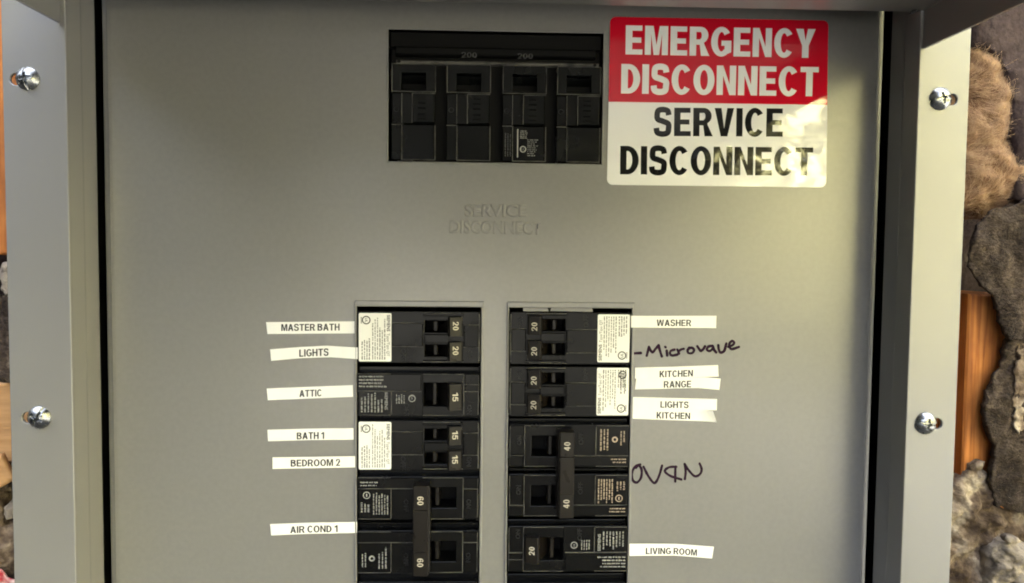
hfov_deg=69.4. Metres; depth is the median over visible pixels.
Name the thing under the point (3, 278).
mortar lump
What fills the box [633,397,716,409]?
label tape
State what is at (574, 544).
circuit breaker
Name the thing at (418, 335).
circuit breaker
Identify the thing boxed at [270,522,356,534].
label tape
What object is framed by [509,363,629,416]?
circuit breaker
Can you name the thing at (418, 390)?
circuit breaker
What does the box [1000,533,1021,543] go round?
mortar chip
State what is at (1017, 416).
mortar streak
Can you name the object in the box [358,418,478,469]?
circuit breaker
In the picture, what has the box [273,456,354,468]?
label tape
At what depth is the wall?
0.45 m
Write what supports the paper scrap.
attached to the rubble at (6, 543)
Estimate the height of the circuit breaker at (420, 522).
0.049 m
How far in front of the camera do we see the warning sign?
0.34 m
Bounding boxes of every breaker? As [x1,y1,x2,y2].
[358,309,479,362]
[358,363,479,417]
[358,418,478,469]
[358,469,478,575]
[358,572,477,582]
[390,32,600,163]
[507,413,628,517]
[507,512,626,571]
[507,570,625,582]
[509,310,630,364]
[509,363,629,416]
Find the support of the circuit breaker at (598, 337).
attached to the electrical panel
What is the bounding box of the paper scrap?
[0,569,14,582]
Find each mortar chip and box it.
[4,499,12,519]
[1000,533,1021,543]
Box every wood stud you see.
[0,0,16,254]
[938,290,1004,508]
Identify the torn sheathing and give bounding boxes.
[970,3,1023,203]
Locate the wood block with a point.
(5, 427)
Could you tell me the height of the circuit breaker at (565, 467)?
0.047 m
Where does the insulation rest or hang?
attached to the torn sheathing
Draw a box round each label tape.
[266,321,353,333]
[267,385,352,399]
[267,428,353,440]
[270,346,357,360]
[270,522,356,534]
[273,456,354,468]
[629,544,713,557]
[631,316,715,327]
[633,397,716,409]
[633,409,715,421]
[635,365,718,378]
[635,377,720,389]
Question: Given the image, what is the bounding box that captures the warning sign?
[607,17,827,186]
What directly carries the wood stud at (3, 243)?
attached to the wall
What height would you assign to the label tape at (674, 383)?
0.006 m
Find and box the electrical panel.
[1,0,1023,582]
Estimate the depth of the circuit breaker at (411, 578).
0.35 m
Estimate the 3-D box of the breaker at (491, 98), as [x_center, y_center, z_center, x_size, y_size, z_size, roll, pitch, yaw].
[-0.007,-0.088,0.340,0.096,0.058,0.016,0,3,-2]
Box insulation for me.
[950,44,1023,221]
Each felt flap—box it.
[0,292,9,382]
[966,199,1023,340]
[980,338,1023,512]
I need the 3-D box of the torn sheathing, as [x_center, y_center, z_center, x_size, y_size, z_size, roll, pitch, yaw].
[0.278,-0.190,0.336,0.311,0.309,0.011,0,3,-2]
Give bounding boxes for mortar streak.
[1011,343,1023,433]
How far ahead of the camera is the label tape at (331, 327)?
0.34 m
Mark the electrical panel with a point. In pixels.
(199, 194)
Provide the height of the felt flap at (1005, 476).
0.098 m
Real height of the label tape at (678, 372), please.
0.006 m
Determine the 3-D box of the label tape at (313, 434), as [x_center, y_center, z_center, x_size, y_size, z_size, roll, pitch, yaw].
[-0.092,0.066,0.339,0.039,0.006,0.001,0,3,-2]
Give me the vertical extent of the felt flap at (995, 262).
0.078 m
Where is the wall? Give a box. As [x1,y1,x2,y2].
[0,203,1012,294]
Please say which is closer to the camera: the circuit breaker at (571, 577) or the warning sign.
the warning sign
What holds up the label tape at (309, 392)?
attached to the electrical panel
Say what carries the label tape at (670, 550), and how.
attached to the electrical panel
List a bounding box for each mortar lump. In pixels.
[0,262,7,295]
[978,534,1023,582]
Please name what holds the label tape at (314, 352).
attached to the electrical panel
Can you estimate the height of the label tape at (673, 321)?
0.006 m
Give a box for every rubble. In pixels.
[0,295,14,578]
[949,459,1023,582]
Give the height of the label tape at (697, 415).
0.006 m
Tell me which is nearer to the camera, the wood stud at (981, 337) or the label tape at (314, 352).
the label tape at (314, 352)
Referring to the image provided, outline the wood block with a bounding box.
[0,382,27,461]
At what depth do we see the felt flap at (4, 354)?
0.33 m

